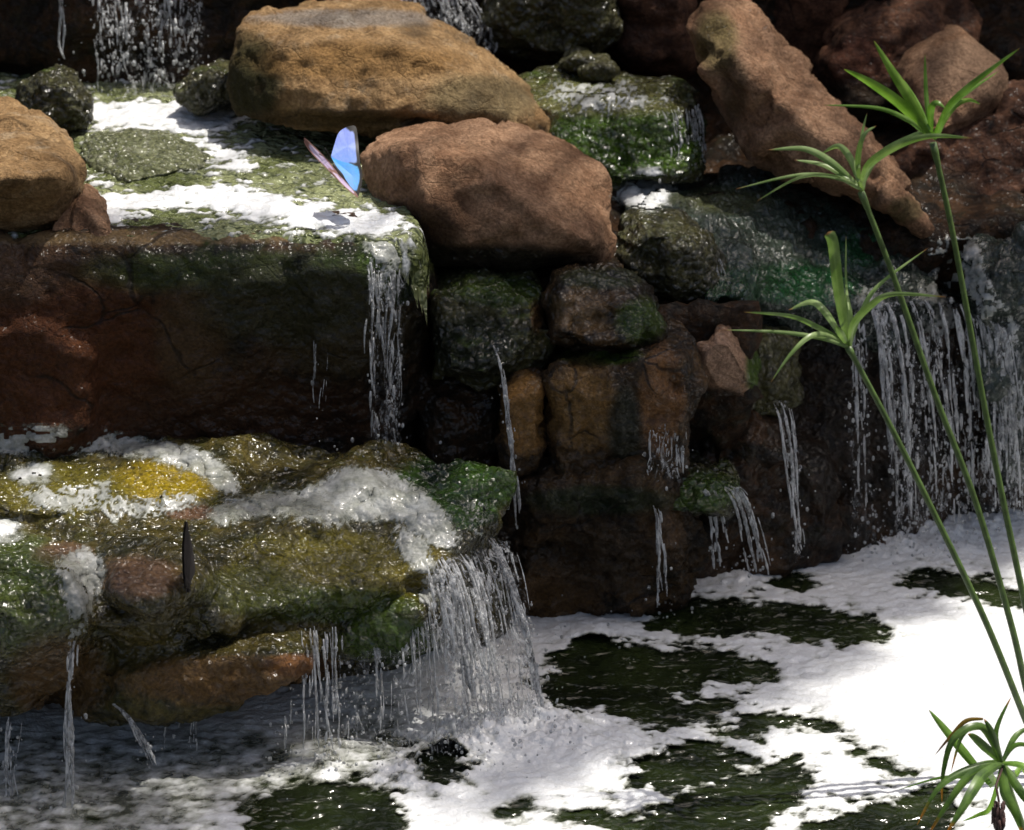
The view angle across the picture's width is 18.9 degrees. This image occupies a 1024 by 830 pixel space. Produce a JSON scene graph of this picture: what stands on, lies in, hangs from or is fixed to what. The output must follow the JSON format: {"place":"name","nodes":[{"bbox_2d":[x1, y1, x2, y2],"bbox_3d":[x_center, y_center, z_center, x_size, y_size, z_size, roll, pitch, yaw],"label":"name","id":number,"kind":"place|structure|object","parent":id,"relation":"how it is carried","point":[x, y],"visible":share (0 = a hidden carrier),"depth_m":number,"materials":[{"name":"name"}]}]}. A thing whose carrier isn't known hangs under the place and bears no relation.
{"place":"outdoors","nodes":[
{"label":"outdoors","id":0,"kind":"place"},
{"bbox_2d":[304,126,361,197],"bbox_3d":[-0.244,-0.370,4.489,0.067,0.090,0.109,13,25,29],"label":"butterfly","id":1,"kind":"object","parent":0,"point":[345,170],"visible":1,"depth_m":4.50},
{"bbox_2d":[0,565,1021,829],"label":"pool water","id":2,"kind":"structure","parent":0,"point":[636,681],"depth_m":4.25,"materials":[{"name":"green liquid"}]},
{"bbox_2d":[0,508,1023,829],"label":"pool foam","id":3,"kind":"object","parent":2,"relation":"on","point":[936,654],"visible":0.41,"depth_m":4.30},
{"bbox_2d":[0,717,23,801],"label":"waterfall","id":4,"kind":"structure","parent":3,"relation":"on","point":[5,765],"depth_m":4.12,"materials":[{"name":"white liquid"}]},
{"bbox_2d":[49,641,87,807],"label":"waterfall","id":5,"kind":"structure","parent":3,"relation":"on","point":[68,733],"depth_m":4.07,"materials":[{"name":"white liquid"}]},
{"bbox_2d":[469,538,557,734],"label":"waterfall","id":6,"kind":"structure","parent":3,"relation":"on","point":[499,596],"depth_m":4.30,"materials":[{"name":"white liquid"}]},
{"bbox_2d":[37,431,1022,812],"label":"splash drops","id":7,"kind":"object","parent":3,"relation":"on","point":[621,639],"visible":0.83,"depth_m":4.32,"materials":[{"name":"white liquid"}]},
{"bbox_2d":[871,303,933,547],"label":"waterfall","id":8,"kind":"structure","parent":3,"relation":"on","point":[884,370],"depth_m":4.73,"materials":[{"name":"white liquid"}]},
{"bbox_2d":[907,300,969,532],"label":"waterfall","id":9,"kind":"structure","parent":3,"relation":"on","point":[940,367],"depth_m":4.76,"materials":[{"name":"white liquid"}]},
{"bbox_2d":[938,297,995,546],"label":"waterfall","id":10,"kind":"structure","parent":3,"relation":"on","point":[961,340],"depth_m":4.79,"materials":[{"name":"white liquid"}]},
{"bbox_2d":[0,0,1023,460],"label":"rock bank","id":11,"kind":"object","parent":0,"point":[28,36],"visible":0.08,"depth_m":5.19,"materials":[{"name":"brown stone"}]},
{"bbox_2d":[57,0,81,64],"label":"waterfall","id":12,"kind":"structure","parent":11,"relation":"on","point":[61,11],"depth_m":5.15,"materials":[{"name":"white liquid"}]},
{"bbox_2d":[0,199,443,458],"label":"rock ledge","id":13,"kind":"object","parent":11,"relation":"on","point":[180,332],"visible":0.23,"depth_m":4.48,"materials":[{"name":"brown stone"}]},
{"bbox_2d":[0,96,86,231],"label":"boulder","id":14,"kind":"object","parent":13,"relation":"on","point":[43,172],"visible":0.84,"depth_m":4.46,"materials":[{"name":"beige stone"}]},
{"bbox_2d":[14,63,93,132],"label":"stone","id":15,"kind":"object","parent":13,"relation":"on","point":[60,96],"visible":0.85,"depth_m":4.89,"materials":[{"name":"stone"}]},
{"bbox_2d":[52,183,110,235],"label":"stone","id":16,"kind":"object","parent":13,"relation":"on","point":[87,209],"visible":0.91,"depth_m":4.46,"materials":[{"name":"brown stone"}]},
{"bbox_2d":[82,0,208,95],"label":"waterfall","id":17,"kind":"structure","parent":13,"relation":"on","point":[117,30],"depth_m":5.14,"materials":[{"name":"white liquid"}]},
{"bbox_2d":[0,72,431,322],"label":"stream water","id":18,"kind":"structure","parent":13,"relation":"on","point":[285,181],"depth_m":4.70,"materials":[{"name":"green liquid"}]},
{"bbox_2d":[80,127,209,182],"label":"stone","id":19,"kind":"object","parent":18,"relation":"in","point":[129,155],"visible":0.99,"depth_m":4.79,"materials":[{"name":"green mossy stone"},{"name":"moss"}]},
{"bbox_2d":[0,74,426,275],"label":"stream foam","id":20,"kind":"object","parent":18,"relation":"on","point":[174,116],"visible":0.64,"depth_m":4.63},
{"bbox_2d":[173,58,232,116],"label":"stone","id":21,"kind":"object","parent":20,"relation":"on","point":[200,91],"visible":0.76,"depth_m":4.97,"materials":[{"name":"stone"}]},
{"bbox_2d":[310,341,327,418],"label":"waterfall","id":22,"kind":"structure","parent":13,"relation":"attached to","point":[312,381],"depth_m":4.50,"materials":[{"name":"white liquid"}]},
{"bbox_2d":[351,262,408,443],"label":"waterfall","id":23,"kind":"structure","parent":13,"relation":"attached to","point":[377,284],"depth_m":4.46,"materials":[{"name":"white liquid"}]},
{"bbox_2d":[416,361,505,565],"bbox_3d":[-0.070,0.079,4.754,0.158,0.382,0.281,0,22,0],"label":"rock","id":24,"kind":"object","parent":11,"relation":"on","point":[458,419],"visible":0.27,"depth_m":4.59,"materials":[{"name":"brown stone"}]},
{"bbox_2d":[429,267,555,391],"bbox_3d":[-0.030,-0.138,4.602,0.191,0.174,0.261,0,22,0],"label":"rock","id":25,"kind":"object","parent":24,"relation":"on","point":[476,315],"visible":0.94,"depth_m":4.50,"materials":[{"name":"stone"}]},
{"bbox_2d":[475,0,622,61],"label":"boulder","id":26,"kind":"object","parent":11,"relation":"on","point":[546,30],"visible":0.94,"depth_m":5.22,"materials":[{"name":"stone"}]},
{"bbox_2d":[402,0,497,52],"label":"waterfall","id":27,"kind":"structure","parent":26,"relation":"on","point":[456,20],"depth_m":5.25,"materials":[{"name":"white liquid"}]},
{"bbox_2d":[517,63,707,191],"bbox_3d":[0.163,-0.483,5.095,0.319,0.151,0.400,0,22,0],"label":"rock","id":28,"kind":"object","parent":11,"relation":"on","point":[622,145],"visible":0.64,"depth_m":4.94,"materials":[{"name":"stone"}]},
{"bbox_2d":[558,46,596,71],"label":"stone","id":29,"kind":"object","parent":28,"relation":"on","point":[574,58],"visible":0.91,"depth_m":5.16,"materials":[{"name":"stone"}]},
{"bbox_2d":[577,53,620,83],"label":"stone","id":30,"kind":"object","parent":28,"relation":"on","point":[603,68],"visible":1,"depth_m":5.12,"materials":[{"name":"stone"}]},
{"bbox_2d":[658,104,706,182],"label":"waterfall","id":31,"kind":"structure","parent":28,"relation":"on","point":[698,115],"depth_m":4.95,"materials":[{"name":"white liquid"}]},
{"bbox_2d":[541,315,708,475],"bbox_3d":[0.163,-0.014,4.609,0.252,0.264,0.274,0,22,0],"label":"rock","id":32,"kind":"object","parent":11,"relation":"on","point":[604,405],"visible":0.73,"depth_m":4.49,"materials":[{"name":"stone"}]},
{"bbox_2d":[539,253,668,353],"bbox_3d":[0.136,-0.174,4.577,0.192,0.127,0.279,0,22,0],"label":"rock","id":33,"kind":"object","parent":32,"relation":"on","point":[610,306],"visible":0.95,"depth_m":4.48,"materials":[{"name":"stone"}]},
{"bbox_2d":[360,118,616,271],"bbox_3d":[-0.036,-0.361,4.724,0.390,0.199,0.462,0,22,0],"label":"boulder","id":34,"kind":"object","parent":33,"relation":"on","point":[501,196],"visible":0.92,"depth_m":4.57,"materials":[{"name":"red stone"}]},
{"bbox_2d":[226,0,551,138],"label":"boulder","id":35,"kind":"object","parent":34,"relation":"on","point":[373,69],"visible":0.91,"depth_m":4.81,"materials":[{"name":"beige stone"}]},
{"bbox_2d":[642,424,698,490],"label":"waterfall","id":36,"kind":"structure","parent":32,"relation":"attached to","point":[677,456],"depth_m":4.51,"materials":[{"name":"white liquid"}]},
{"bbox_2d":[611,0,696,79],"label":"boulder","id":37,"kind":"object","parent":11,"relation":"on","point":[654,40],"visible":0.81,"depth_m":5.31,"materials":[{"name":"red stone"}]},
{"bbox_2d":[616,206,726,303],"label":"rock","id":38,"kind":"object","parent":11,"relation":"on","point":[672,255],"visible":0.66,"depth_m":4.64,"materials":[{"name":"stone"}]},
{"bbox_2d":[672,449,743,521],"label":"rock","id":39,"kind":"object","parent":11,"relation":"on","point":[717,476],"visible":0.57,"depth_m":4.59,"materials":[{"name":"stone"}]},
{"bbox_2d":[703,486,771,585],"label":"waterfall","id":40,"kind":"structure","parent":39,"relation":"on","point":[742,496],"depth_m":4.61,"materials":[{"name":"white liquid"}]},
{"bbox_2d":[696,324,761,396],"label":"rock","id":41,"kind":"object","parent":11,"relation":"on","point":[730,368],"visible":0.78,"depth_m":4.58,"materials":[{"name":"red stone"}]},
{"bbox_2d":[752,324,804,416],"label":"rock","id":42,"kind":"object","parent":11,"relation":"on","point":[784,387],"visible":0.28,"depth_m":4.73,"materials":[{"name":"stone"}]},
{"bbox_2d":[771,403,815,557],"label":"waterfall","id":43,"kind":"structure","parent":11,"relation":"on","point":[793,480],"depth_m":4.64,"materials":[{"name":"white liquid"}]},
{"bbox_2d":[686,0,934,238],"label":"boulder","id":44,"kind":"object","parent":11,"relation":"on","point":[768,89],"visible":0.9,"depth_m":4.87,"materials":[{"name":"red stone"}]},
{"bbox_2d":[772,0,849,76],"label":"boulder","id":45,"kind":"object","parent":11,"relation":"on","point":[802,25],"visible":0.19,"depth_m":5.37,"materials":[{"name":"red stone"}]},
{"bbox_2d":[691,291,1023,578],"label":"rock","id":46,"kind":"object","parent":11,"relation":"on","point":[826,454],"visible":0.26,"depth_m":4.85,"materials":[{"name":"brown stone"}]},
{"bbox_2d":[362,78,1022,346],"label":"cascade foam","id":47,"kind":"object","parent":46,"relation":"on","point":[630,193],"visible":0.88,"depth_m":4.90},
{"bbox_2d":[618,164,940,351],"bbox_3d":[0.445,-0.237,4.905,0.496,0.255,0.465,-7,23,-16],"label":"rock","id":48,"kind":"object","parent":46,"relation":"on","point":[778,260],"visible":0.58,"depth_m":4.85,"materials":[{"name":"stone"}]},
{"bbox_2d":[716,258,730,282],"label":"waterfall","id":49,"kind":"structure","parent":48,"relation":"on","point":[719,259],"depth_m":4.67,"materials":[{"name":"white liquid"}]},
{"bbox_2d":[842,315,889,556],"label":"waterfall","id":50,"kind":"structure","parent":46,"relation":"on","point":[857,415],"depth_m":4.73,"materials":[{"name":"white liquid"}]},
{"bbox_2d":[939,288,962,306],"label":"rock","id":51,"kind":"object","parent":46,"relation":"on","point":[958,296],"visible":0.06,"depth_m":4.98,"materials":[{"name":"stone"}]},
{"bbox_2d":[894,79,1023,195],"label":"boulder","id":52,"kind":"object","parent":51,"relation":"on","point":[987,157],"visible":0.31,"depth_m":5.09,"materials":[{"name":"red stone"}]},
{"bbox_2d":[896,25,1008,134],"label":"boulder","id":53,"kind":"object","parent":52,"relation":"on","point":[958,58],"visible":0.67,"depth_m":5.12,"materials":[{"name":"red stone"}]},
{"bbox_2d":[814,0,981,131],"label":"boulder","id":54,"kind":"object","parent":11,"relation":"on","point":[895,30],"visible":0.67,"depth_m":5.24,"materials":[{"name":"red stone"}]},
{"bbox_2d":[961,221,1023,489],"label":"rock","id":55,"kind":"object","parent":11,"relation":"on","point":[1003,259],"visible":0.53,"depth_m":4.76,"materials":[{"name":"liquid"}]},
{"bbox_2d":[971,315,1023,527],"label":"waterfall","id":56,"kind":"structure","parent":55,"relation":"on","point":[1011,401],"depth_m":4.78,"materials":[{"name":"white liquid"}]},
{"label":"pool water","id":57,"kind":"structure","parent":0,"visible":0},
{"bbox_2d":[0,432,517,726],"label":"rock shelf","id":58,"kind":"object","parent":57,"relation":"in","point":[156,648],"visible":0.71,"depth_m":4.22,"materials":[{"name":"stone"}]},
{"bbox_2d":[112,703,162,767],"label":"waterfall","id":59,"kind":"structure","parent":58,"relation":"attached to","point":[139,736],"depth_m":4.14,"materials":[{"name":"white liquid"}]},
{"bbox_2d":[163,722,197,751],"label":"waterfall","id":60,"kind":"structure","parent":58,"relation":"hanging from","point":[173,736],"depth_m":4.22,"materials":[{"name":"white liquid"}]},
{"bbox_2d":[179,521,195,592],"bbox_3d":[-0.427,0.186,4.046,0.021,0.113,0.083,0,22,0],"label":"butterfly","id":61,"kind":"object","parent":58,"relation":"on","point":[188,567],"visible":1,"depth_m":4.03},
{"bbox_2d":[0,425,487,638],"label":"shelf foam","id":62,"kind":"object","parent":58,"relation":"on","point":[387,497],"visible":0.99,"depth_m":4.34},
{"bbox_2d":[268,627,356,770],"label":"waterfall","id":63,"kind":"structure","parent":58,"relation":"attached to","point":[316,659],"depth_m":4.18,"materials":[{"name":"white liquid"}]},
{"bbox_2d":[331,603,443,760],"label":"waterfall","id":64,"kind":"structure","parent":58,"relation":"attached to","point":[377,654],"depth_m":4.24,"materials":[{"name":"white liquid"}]},
{"bbox_2d":[408,554,514,754],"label":"waterfall","id":65,"kind":"structure","parent":58,"relation":"attached to","point":[458,607],"depth_m":4.25,"materials":[{"name":"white liquid"}]},
{"bbox_2d":[498,454,713,617],"bbox_3d":[0.134,0.177,4.703,0.345,0.369,0.334,0,22,0],"label":"rock","id":66,"kind":"object","parent":57,"relation":"in","point":[584,541],"visible":0.59,"depth_m":4.58,"materials":[{"name":"stone"}]},
{"bbox_2d":[494,366,546,479],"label":"rock","id":67,"kind":"object","parent":66,"relation":"on","point":[526,391],"visible":0.74,"depth_m":4.50,"materials":[{"name":"stone"}]},
{"bbox_2d":[491,345,524,545],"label":"waterfall","id":68,"kind":"structure","parent":67,"relation":"on","point":[511,441],"depth_m":4.48,"materials":[{"name":"white liquid"}]},
{"bbox_2d":[647,506,675,606],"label":"waterfall","id":69,"kind":"structure","parent":66,"relation":"attached to","point":[659,541],"depth_m":4.54,"materials":[{"name":"white liquid"}]},
{"bbox_2d":[729,231,1023,723],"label":"papyrus stalk","id":70,"kind":"object","parent":57,"relation":"in","point":[846,331],"visible":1,"depth_m":3.93,"materials":[{"name":"green plant"}]},
{"bbox_2d":[737,114,1023,692],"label":"papyrus stalk","id":71,"kind":"object","parent":57,"relation":"in","point":[841,172],"visible":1,"depth_m":3.89,"materials":[{"name":"green plant"}]},
{"bbox_2d":[827,41,1023,612],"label":"papyrus stalk","id":72,"kind":"object","parent":57,"relation":"in","point":[909,106],"visible":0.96,"depth_m":3.87,"materials":[{"name":"green plant"}]},
{"bbox_2d":[899,697,1023,829],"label":"papyrus stalk","id":73,"kind":"object","parent":57,"relation":"in","point":[1006,782],"visible":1,"depth_m":3.90,"materials":[{"name":"green plant"}]}
]}

